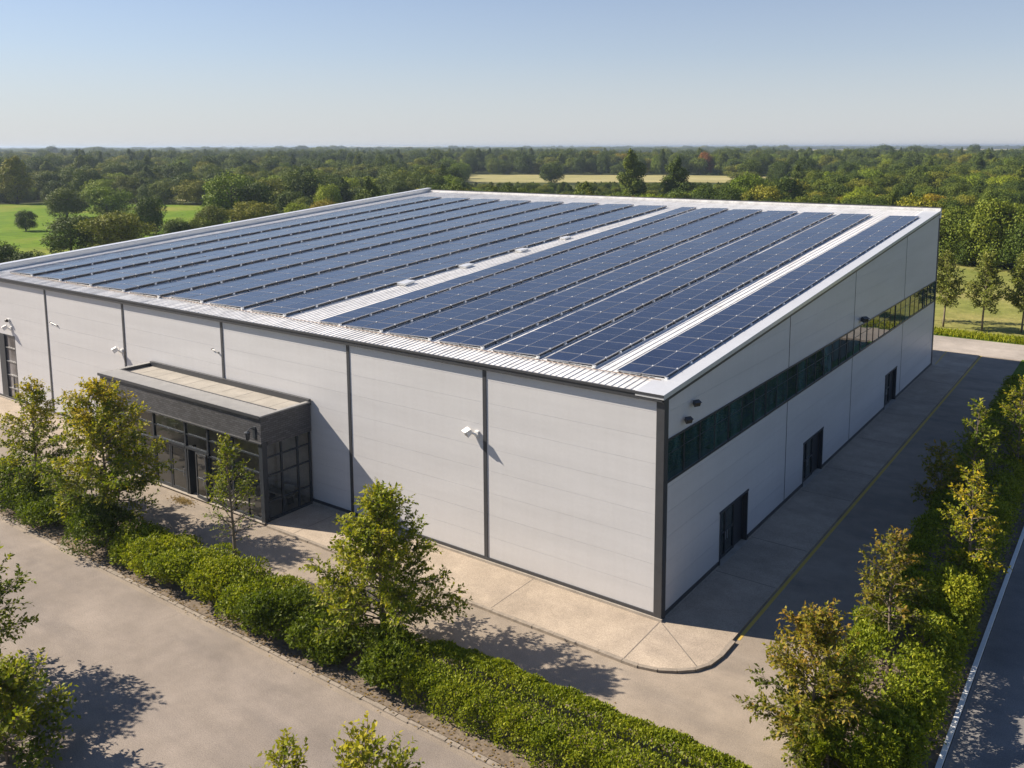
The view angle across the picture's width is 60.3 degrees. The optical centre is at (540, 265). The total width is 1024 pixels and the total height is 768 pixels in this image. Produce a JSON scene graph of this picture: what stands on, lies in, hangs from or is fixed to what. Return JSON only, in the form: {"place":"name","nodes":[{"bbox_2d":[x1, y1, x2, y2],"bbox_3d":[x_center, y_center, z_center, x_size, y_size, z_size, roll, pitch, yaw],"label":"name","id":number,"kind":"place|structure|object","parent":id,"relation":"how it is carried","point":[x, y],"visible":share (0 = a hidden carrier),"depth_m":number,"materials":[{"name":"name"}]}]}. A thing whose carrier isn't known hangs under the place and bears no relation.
{"place":"outdoors","nodes":[
{"label":"outdoors","id":0,"kind":"place"},
{"bbox_2d":[0,203,234,256],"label":"lawn","id":1,"kind":"structure","parent":0,"point":[11,233],"depth_m":232.04,"materials":[{"name":"green plant"}]},
{"bbox_2d":[39,213,99,253],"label":"broadleaf tree","id":2,"kind":"object","parent":1,"relation":"on","point":[65,227],"visible":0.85,"depth_m":155.50,"materials":[{"name":"green plant"}]},
{"bbox_2d":[79,186,134,215],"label":"broadleaf tree","id":3,"kind":"object","parent":1,"relation":"on","point":[103,194],"visible":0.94,"depth_m":242.44,"materials":[{"name":"green plant"}]},
{"bbox_2d":[73,212,157,248],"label":"broadleaf tree","id":4,"kind":"object","parent":1,"relation":"on","point":[112,226],"visible":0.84,"depth_m":154.53,"materials":[{"name":"green plant"}]},
{"bbox_2d":[194,204,227,225],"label":"broadleaf tree","id":5,"kind":"object","parent":1,"relation":"on","point":[218,217],"visible":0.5,"depth_m":193.71,"materials":[{"name":"green plant"}]},
{"bbox_2d":[200,170,263,223],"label":"broadleaf tree","id":6,"kind":"object","parent":1,"relation":"on","point":[220,199],"visible":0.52,"depth_m":214.65,"materials":[{"name":"green plant"}]},
{"bbox_2d":[222,201,278,222],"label":"broadleaf tree","id":7,"kind":"object","parent":1,"relation":"on","point":[255,210],"visible":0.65,"depth_m":195.85,"materials":[{"name":"green plant"}]},
{"bbox_2d":[227,182,276,219],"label":"broadleaf tree","id":8,"kind":"object","parent":1,"relation":"on","point":[256,190],"visible":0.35,"depth_m":214.33,"materials":[{"name":"green plant"}]},
{"bbox_2d":[0,521,482,767],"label":"front road","id":9,"kind":"structure","parent":0,"point":[160,685],"depth_m":31.20,"materials":[{"name":"concrete"}]},
{"bbox_2d":[0,546,38,654],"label":"deciduous tree","id":10,"kind":"object","parent":9,"relation":"on","point":[5,615],"visible":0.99,"depth_m":32.08,"materials":[{"name":"green plant"}]},
{"bbox_2d":[0,647,80,767],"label":"deciduous tree","id":11,"kind":"object","parent":9,"relation":"on","point":[16,711],"visible":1,"depth_m":27.37,"materials":[{"name":"green plant"}]},
{"bbox_2d":[250,727,308,767],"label":"deciduous tree","id":12,"kind":"object","parent":9,"relation":"on","point":[296,762],"visible":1,"depth_m":22.01,"materials":[{"name":"green plant"}]},
{"bbox_2d":[330,711,424,767],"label":"deciduous tree","id":13,"kind":"object","parent":9,"relation":"on","point":[357,748],"visible":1,"depth_m":21.19,"materials":[{"name":"green plant"}]},
{"bbox_2d":[0,355,1020,767],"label":"yard","id":14,"kind":"structure","parent":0,"point":[704,707],"depth_m":36.12,"materials":[{"name":"concrete"}]},
{"bbox_2d":[0,514,504,767],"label":"bed kerb","id":15,"kind":"structure","parent":14,"relation":"on","point":[489,762],"depth_m":32.88,"materials":[{"name":"concrete"}]},
{"bbox_2d":[0,466,713,767],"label":"hedge bed","id":16,"kind":"object","parent":14,"relation":"on","point":[353,678],"depth_m":31.20,"materials":[{"name":"soil"}]},
{"bbox_2d":[0,477,58,515],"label":"shrub","id":17,"kind":"object","parent":16,"relation":"on","point":[18,494],"visible":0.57,"depth_m":45.76,"materials":[{"name":"green plant"}]},
{"bbox_2d":[0,374,76,491],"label":"deciduous tree","id":18,"kind":"object","parent":16,"relation":"on","point":[40,428],"visible":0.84,"depth_m":46.88,"materials":[{"name":"green plant"}]},
{"bbox_2d":[10,491,85,527],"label":"shrub","id":19,"kind":"object","parent":16,"relation":"on","point":[40,510],"visible":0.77,"depth_m":44.12,"materials":[{"name":"green plant"}]},
{"bbox_2d":[60,490,139,556],"bbox_3d":[-21.337,12.372,42.036,4.266,2.392,3.479,5,9,34],"label":"shrub","id":20,"kind":"object","parent":16,"relation":"on","point":[105,529],"visible":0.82,"depth_m":41.50,"materials":[{"name":"green plant"}]},
{"bbox_2d":[25,377,176,544],"bbox_3d":[-21.332,9.329,43.182,6.535,7.975,6.588,-1,8,-4],"label":"deciduous tree","id":21,"kind":"object","parent":16,"relation":"on","point":[93,428],"visible":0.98,"depth_m":42.85,"materials":[{"name":"green plant"}]},
{"bbox_2d":[103,518,176,568],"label":"shrub","id":22,"kind":"object","parent":16,"relation":"on","point":[127,537],"visible":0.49,"depth_m":40.76,"materials":[{"name":"green plant"}]},
{"bbox_2d":[119,529,203,577],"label":"shrub","id":23,"kind":"object","parent":16,"relation":"on","point":[154,547],"visible":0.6,"depth_m":39.26,"materials":[{"name":"green plant"}]},
{"bbox_2d":[141,542,240,588],"bbox_3d":[-15.243,13.087,38.466,3.824,1.879,2.908,1,8,10],"label":"shrub","id":24,"kind":"object","parent":16,"relation":"on","point":[176,567],"visible":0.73,"depth_m":37.87,"materials":[{"name":"green plant"}]},
{"bbox_2d":[178,553,270,603],"bbox_3d":[-13.266,13.288,37.144,3.674,1.835,3.438,1,8,11],"label":"shrub","id":25,"kind":"object","parent":16,"relation":"on","point":[215,575],"visible":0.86,"depth_m":36.76,"materials":[{"name":"green plant"}]},
{"bbox_2d":[201,432,261,555],"bbox_3d":[-13.577,10.527,38.897,2.361,6.711,2.791,-2,8,-11],"label":"young tree","id":26,"kind":"object","parent":16,"relation":"on","point":[225,451],"visible":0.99,"depth_m":38.55,"materials":[{"name":"green plant"}]},
{"bbox_2d":[213,565,310,623],"bbox_3d":[-11.417,13.490,35.952,3.800,1.767,3.526,3,8,24],"label":"shrub","id":27,"kind":"object","parent":16,"relation":"on","point":[273,581],"visible":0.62,"depth_m":35.60,"materials":[{"name":"green plant"}]},
{"bbox_2d":[232,581,334,639],"bbox_3d":[-9.944,13.550,34.514,3.671,1.999,3.111,2,8,15],"label":"shrub","id":28,"kind":"object","parent":16,"relation":"on","point":[261,607],"visible":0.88,"depth_m":33.92,"materials":[{"name":"green plant"}]},
{"bbox_2d":[282,601,361,666],"bbox_3d":[-8.281,13.873,33.292,3.535,1.764,2.694,3,8,24],"label":"shrub","id":29,"kind":"object","parent":16,"relation":"on","point":[334,647],"visible":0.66,"depth_m":32.53,"materials":[{"name":"green plant"}]},
{"bbox_2d":[298,477,472,655],"bbox_3d":[-5.974,11.337,33.113,6.037,6.646,5.863,5,9,35],"label":"deciduous tree","id":30,"kind":"object","parent":16,"relation":"on","point":[379,505],"visible":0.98,"depth_m":32.82,"materials":[{"name":"green plant"}]},
{"bbox_2d":[345,617,432,695],"bbox_3d":[-5.619,13.927,31.639,3.252,2.089,3.007,3,8,22],"label":"shrub","id":31,"kind":"object","parent":16,"relation":"on","point":[385,649],"visible":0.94,"depth_m":31.04,"materials":[{"name":"green plant"}]},
{"bbox_2d":[398,638,752,767],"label":"clipped hedge","id":32,"kind":"object","parent":16,"relation":"on","point":[686,744],"visible":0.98,"depth_m":28.08,"materials":[{"name":"green plant"}]},
{"bbox_2d":[0,349,978,668],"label":"apron","id":33,"kind":"object","parent":14,"relation":"on","point":[712,615],"visible":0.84,"depth_m":39.60,"materials":[{"name":"concrete"}]},
{"bbox_2d":[97,361,312,523],"bbox_3d":[-19.182,9.510,49.678,15.050,5.762,3.295,5,9,35],"label":"entrance porch","id":34,"kind":"object","parent":33,"relation":"on","point":[189,415],"visible":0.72,"depth_m":47.98,"materials":[{"name":"grey metal"}]},
{"bbox_2d":[110,402,261,520],"bbox_3d":[-19.880,10.436,48.797,14.390,4.160,0.530,5,9,35],"label":"window frame","id":35,"kind":"structure","parent":34,"relation":"in","point":[190,451],"depth_m":48.04,"materials":[{"name":"metal"}]},
{"bbox_2d":[267,432,312,520],"bbox_3d":[-13.001,10.908,45.763,0.100,4.010,2.760,5,9,35],"label":"window frame","id":36,"kind":"structure","parent":34,"relation":"in","point":[297,447],"depth_m":46.01,"materials":[{"name":"metal"}]},
{"bbox_2d":[0,188,941,622],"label":"warehouse","id":37,"kind":"structure","parent":33,"relation":"on","point":[608,486],"depth_m":44.14,"materials":[{"name":"metal"}]},
{"bbox_2d":[0,333,18,396],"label":"door","id":38,"kind":"structure","parent":37,"relation":"in","point":[8,359],"depth_m":66.27,"materials":[{"name":"metal"}]},
{"bbox_2d":[9,196,441,275],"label":"solar panel row","id":39,"kind":"object","parent":37,"relation":"on","point":[91,260],"visible":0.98,"depth_m":77.86,"materials":[{"name":"glass"}]},
{"bbox_2d":[37,198,469,280],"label":"solar panel row","id":40,"kind":"object","parent":37,"relation":"on","point":[112,265],"visible":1,"depth_m":75.29,"materials":[{"name":"glass"}]},
{"bbox_2d":[65,199,499,285],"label":"solar panel row","id":41,"kind":"object","parent":37,"relation":"on","point":[121,274],"visible":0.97,"depth_m":72.85,"materials":[{"name":"glass"}]},
{"bbox_2d":[97,200,531,291],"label":"solar panel row","id":42,"kind":"object","parent":37,"relation":"on","point":[165,276],"visible":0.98,"depth_m":70.38,"materials":[{"name":"glass"}]},
{"bbox_2d":[11,273,660,379],"bbox_3d":[-17.473,2.631,51.078,54.416,0.071,0.344,5,9,34],"label":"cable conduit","id":43,"kind":"object","parent":37,"relation":"attached to","point":[369,331],"visible":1,"depth_m":44.45,"materials":[{"name":"grey metal"}]},
{"bbox_2d":[129,201,563,297],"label":"solar panel row","id":44,"kind":"object","parent":37,"relation":"on","point":[190,284],"visible":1,"depth_m":67.86,"materials":[{"name":"glass"}]},
{"bbox_2d":[171,202,598,302],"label":"solar panel row","id":45,"kind":"object","parent":37,"relation":"on","point":[238,286],"visible":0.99,"depth_m":65.65,"materials":[{"name":"glass"}]},
{"bbox_2d":[210,204,633,309],"bbox_3d":[-5.384,-1.805,69.843,3.299,0.256,44.869,6,14,36],"label":"solar panel row","id":46,"kind":"object","parent":37,"relation":"on","point":[273,294],"visible":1,"depth_m":63.18,"materials":[{"name":"glass"}]},
{"bbox_2d":[251,205,666,316],"bbox_3d":[-2.294,-1.518,67.699,3.099,0.249,44.869,6,14,36],"label":"solar panel row","id":47,"kind":"object","parent":37,"relation":"on","point":[317,298],"visible":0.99,"depth_m":60.86,"materials":[{"name":"glass"}]},
{"bbox_2d":[320,207,696,325],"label":"solar panel row","id":48,"kind":"object","parent":37,"relation":"on","point":[362,312],"visible":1,"depth_m":57.84,"materials":[{"name":"glass"}]},
{"bbox_2d":[345,208,728,332],"bbox_3d":[3.503,-0.982,63.678,2.699,0.240,44.869,5,14,34],"label":"solar panel row","id":49,"kind":"object","parent":37,"relation":"on","point":[410,312],"visible":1,"depth_m":56.18,"materials":[{"name":"glass"}]},
{"bbox_2d":[388,209,762,340],"bbox_3d":[6.141,-0.740,61.845,2.819,0.242,44.869,5,14,34],"label":"solar panel row","id":50,"kind":"object","parent":37,"relation":"on","point":[458,318],"visible":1,"depth_m":54.15,"materials":[{"name":"glass"}]},
{"bbox_2d":[438,211,797,349],"bbox_3d":[8.839,-0.492,59.969,2.749,0.242,44.869,5,14,34],"label":"solar panel row","id":51,"kind":"object","parent":37,"relation":"on","point":[492,331],"visible":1,"depth_m":52.01,"materials":[{"name":"glass"}]},
{"bbox_2d":[491,212,834,358],"bbox_3d":[11.468,-0.251,58.141,2.649,0.243,44.869,5,14,34],"label":"solar panel row","id":52,"kind":"object","parent":37,"relation":"on","point":[550,337],"visible":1,"depth_m":50.01,"materials":[{"name":"glass"}]},
{"bbox_2d":[668,432,683,479],"bbox_3d":[5.394,7.670,35.439,0.104,1.642,1.521,5,9,35],"label":"window","id":53,"kind":"structure","parent":37,"relation":"in","point":[675,445],"depth_m":35.47,"materials":[{"name":"glass"}]},
{"bbox_2d":[683,423,699,469],"bbox_3d":[6.270,7.502,36.671,0.104,1.642,1.521,5,9,35],"label":"window","id":54,"kind":"structure","parent":37,"relation":"in","point":[692,435],"depth_m":36.65,"materials":[{"name":"glass"}]},
{"bbox_2d":[699,414,714,458],"bbox_3d":[7.143,7.334,37.905,0.104,1.642,1.521,6,10,35],"label":"window","id":55,"kind":"structure","parent":37,"relation":"in","point":[706,443],"depth_m":37.89,"materials":[{"name":"glass"}]},
{"bbox_2d":[546,214,871,367],"bbox_3d":[13.973,-0.018,56.401,2.549,0.237,44.869,5,14,34],"label":"solar panel row","id":56,"kind":"object","parent":37,"relation":"on","point":[594,350],"visible":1,"depth_m":48.05,"materials":[{"name":"glass"}]},
{"bbox_2d":[714,405,728,448],"bbox_3d":[8.011,7.165,39.142,0.104,1.642,1.521,5,9,34],"label":"window","id":57,"kind":"structure","parent":37,"relation":"in","point":[721,417],"depth_m":39.12,"materials":[{"name":"glass"}]},
{"bbox_2d":[718,489,748,565],"bbox_3d":[8.967,12.210,41.256,0.400,2.565,3.380,5,9,35],"label":"door","id":58,"kind":"structure","parent":37,"relation":"in","point":[734,517],"depth_m":41.61,"materials":[{"name":"glass"}]},
{"bbox_2d":[728,398,741,439],"bbox_3d":[8.890,6.998,40.373,0.104,1.642,1.521,6,10,35],"label":"window","id":59,"kind":"structure","parent":37,"relation":"in","point":[735,409],"depth_m":40.34,"materials":[{"name":"glass"}]},
{"bbox_2d":[741,390,753,430],"bbox_3d":[9.758,6.829,41.611,0.104,1.642,1.521,5,9,34],"label":"window","id":60,"kind":"structure","parent":37,"relation":"in","point":[747,400],"depth_m":41.59,"materials":[{"name":"glass"}]},
{"bbox_2d":[753,383,765,422],"bbox_3d":[10.627,6.661,42.848,0.104,1.642,1.521,5,9,35],"label":"window","id":61,"kind":"structure","parent":37,"relation":"in","point":[759,393],"depth_m":42.82,"materials":[{"name":"glass"}]},
{"bbox_2d":[617,216,918,378],"bbox_3d":[17.012,0.267,54.291,2.339,0.227,44.869,5,14,35],"label":"solar panel row","id":62,"kind":"object","parent":37,"relation":"on","point":[666,360],"visible":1,"depth_m":45.76,"materials":[{"name":"glass"}]},
{"bbox_2d":[802,427,823,486],"bbox_3d":[15.531,10.946,50.534,0.400,2.565,3.550,5,9,35],"label":"door","id":63,"kind":"structure","parent":37,"relation":"in","point":[813,447],"depth_m":50.98,"materials":[{"name":"glass"}]},
{"bbox_2d":[884,366,896,409],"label":"door","id":64,"kind":"structure","parent":37,"relation":"in","point":[890,387],"depth_m":65.60,"materials":[{"name":"glass"}]},
{"bbox_2d":[267,524,734,673],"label":"apron kerb","id":65,"kind":"structure","parent":14,"relation":"on","point":[722,653],"depth_m":33.90,"materials":[{"name":"concrete"}]},
{"bbox_2d":[1,445,1023,767],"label":"fallen leaves","id":66,"kind":"object","parent":14,"relation":"on","point":[181,501],"visible":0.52,"depth_m":34.18,"materials":[{"name":"brown plant"}]},
{"bbox_2d":[737,356,981,639],"bbox_3d":[23.876,11.411,57.172,0.150,0.005,56.600,5,9,35],"label":"yellow line","id":67,"kind":"object","parent":14,"relation":"on","point":[763,610],"visible":1,"depth_m":44.47,"materials":[{"name":"paint"}]},
{"bbox_2d":[0,149,1023,767],"bbox_3d":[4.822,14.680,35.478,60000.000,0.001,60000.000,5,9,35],"label":"ground","id":68,"kind":"structure","parent":0,"point":[574,187],"depth_m":436.49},
{"bbox_2d":[0,155,36,203],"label":"broadleaf tree","id":69,"kind":"object","parent":68,"relation":"on","point":[14,186],"visible":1,"depth_m":298.14,"materials":[{"name":"green plant"}]},
{"bbox_2d":[312,183,342,202],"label":"broadleaf tree","id":70,"kind":"object","parent":68,"relation":"on","point":[331,191],"visible":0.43,"depth_m":235.24,"materials":[{"name":"green plant"}]},
{"bbox_2d":[538,162,565,181],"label":"broadleaf tree","id":71,"kind":"object","parent":68,"relation":"on","point":[551,176],"visible":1,"depth_m":452.68,"materials":[{"name":"green plant"}]},
{"bbox_2d":[615,148,648,196],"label":"broadleaf tree","id":72,"kind":"object","parent":68,"relation":"on","point":[631,180],"visible":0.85,"depth_m":262.57,"materials":[{"name":"green plant"}]},
{"bbox_2d":[659,156,697,196],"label":"broadleaf tree","id":73,"kind":"object","parent":68,"relation":"on","point":[676,177],"visible":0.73,"depth_m":262.75,"materials":[{"name":"green plant"}]},
{"bbox_2d":[727,169,768,197],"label":"broadleaf tree","id":74,"kind":"object","parent":68,"relation":"on","point":[737,182],"visible":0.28,"depth_m":238.67,"materials":[{"name":"green plant"}]},
{"bbox_2d":[741,184,782,201],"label":"broadleaf tree","id":75,"kind":"object","parent":68,"relation":"on","point":[767,192],"visible":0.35,"depth_m":206.68,"materials":[{"name":"green plant"}]},
{"bbox_2d":[772,173,808,200],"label":"broadleaf tree","id":76,"kind":"object","parent":68,"relation":"on","point":[788,183],"visible":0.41,"depth_m":237.35,"materials":[{"name":"green plant"}]},
{"bbox_2d":[965,197,1023,267],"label":"broadleaf tree","id":77,"kind":"object","parent":68,"relation":"on","point":[998,216],"visible":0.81,"depth_m":136.82,"materials":[{"name":"green plant"}]},
{"bbox_2d":[0,0,1023,147],"label":"sky","id":78,"kind":"structure","parent":0,"point":[74,73],"materials":[{"name":"blue"}]},
{"bbox_2d":[465,174,792,182],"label":"crop field","id":79,"kind":"structure","parent":0,"point":[478,178],"depth_m":522.38,"materials":[{"name":"beige plant"}]},
{"bbox_2d":[792,391,1023,767],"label":"side bed","id":80,"kind":"object","parent":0,"point":[971,655],"depth_m":34.10,"materials":[{"name":"soil"}]},
{"bbox_2d":[732,597,889,767],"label":"deciduous tree","id":81,"kind":"object","parent":80,"relation":"on","point":[812,633],"visible":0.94,"depth_m":26.47,"materials":[{"name":"green plant"}]},
{"bbox_2d":[855,525,936,678],"bbox_3d":[12.417,11.999,31.254,2.986,5.723,2.686,5,9,35],"label":"deciduous tree","id":82,"kind":"object","parent":80,"relation":"on","point":[906,615],"visible":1,"depth_m":30.94,"materials":[{"name":"green plant"}]},
{"bbox_2d":[787,374,1023,767],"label":"side hedge","id":83,"kind":"object","parent":80,"relation":"on","point":[903,744],"visible":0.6,"depth_m":30.33,"materials":[{"name":"green plant"}]},
{"bbox_2d":[909,439,969,510],"bbox_3d":[20.082,10.902,44.226,3.026,4.395,2.912,5,9,35],"label":"deciduous tree","id":84,"kind":"object","parent":80,"relation":"on","point":[936,465],"visible":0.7,"depth_m":44.00,"materials":[{"name":"green plant"}]},
{"bbox_2d":[907,560,984,649],"bbox_3d":[15.604,13.122,34.183,2.856,2.833,4.477,4,8,25],"label":"shrub","id":85,"kind":"object","parent":80,"relation":"on","point":[942,584],"visible":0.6,"depth_m":33.56,"materials":[{"name":"green plant"}]},
{"bbox_2d":[940,398,1004,506],"bbox_3d":[22.183,9.850,45.187,2.982,6.220,3.764,5,9,35],"label":"deciduous tree","id":86,"kind":"object","parent":80,"relation":"on","point":[985,453],"visible":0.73,"depth_m":45.00,"materials":[{"name":"green plant"}]},
{"bbox_2d":[934,459,1012,589],"bbox_3d":[17.970,11.022,36.678,2.980,6.187,2.757,-3,8,-23],"label":"deciduous tree","id":87,"kind":"object","parent":80,"relation":"on","point":[964,524],"visible":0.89,"depth_m":36.40,"materials":[{"name":"green plant"}]},
{"bbox_2d":[988,375,1023,467],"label":"deciduous tree","id":88,"kind":"object","parent":80,"relation":"on","point":[1000,423],"visible":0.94,"depth_m":48.38,"materials":[{"name":"green plant"}]},
{"bbox_2d":[933,335,1023,360],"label":"back road","id":89,"kind":"structure","parent":0,"point":[987,348],"depth_m":83.57,"materials":[{"name":"concrete"}]},
{"bbox_2d":[934,262,1023,336],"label":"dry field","id":90,"kind":"structure","parent":0,"point":[966,315],"depth_m":100.73,"materials":[{"name":"green plant"}]},
{"bbox_2d":[894,193,947,243],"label":"broadleaf tree","id":91,"kind":"object","parent":90,"relation":"on","point":[918,203],"visible":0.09,"depth_m":147.57,"materials":[{"name":"green plant"}]},
{"bbox_2d":[936,248,965,326],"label":"young tree","id":92,"kind":"object","parent":90,"relation":"on","point":[953,292],"visible":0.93,"depth_m":92.53,"materials":[{"name":"green plant"}]},
{"bbox_2d":[938,205,992,265],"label":"broadleaf tree","id":93,"kind":"object","parent":90,"relation":"on","point":[958,219],"visible":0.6,"depth_m":142.19,"materials":[{"name":"green plant"}]},
{"bbox_2d":[953,237,997,266],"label":"bush","id":94,"kind":"object","parent":90,"relation":"on","point":[963,260],"visible":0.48,"depth_m":140.40,"materials":[{"name":"green plant"}]},
{"bbox_2d":[963,249,1004,330],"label":"young tree","id":95,"kind":"object","parent":90,"relation":"on","point":[990,285],"visible":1,"depth_m":90.65,"materials":[{"name":"green plant"}]},
{"bbox_2d":[997,251,1023,331],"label":"young tree","id":96,"kind":"object","parent":90,"relation":"on","point":[1018,296],"visible":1,"depth_m":90.11,"materials":[{"name":"green plant"}]},
{"bbox_2d":[997,219,1023,265],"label":"broadleaf tree","id":97,"kind":"object","parent":90,"relation":"on","point":[1019,244],"visible":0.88,"depth_m":131.87,"materials":[{"name":"green plant"}]},
{"bbox_2d":[934,326,1023,344],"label":"hedge","id":98,"kind":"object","parent":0,"point":[973,334],"depth_m":87.67,"materials":[{"name":"green plant"}]},
{"bbox_2d":[943,541,1023,767],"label":"side road","id":99,"kind":"structure","parent":0,"point":[989,732],"depth_m":30.43,"materials":[{"name":"grey asphalt"}]},
{"bbox_2d":[935,527,1023,767],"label":"white kerb","id":100,"kind":"structure","parent":99,"relation":"on","point":[949,737],"depth_m":32.42,"materials":[{"name":"paint"}]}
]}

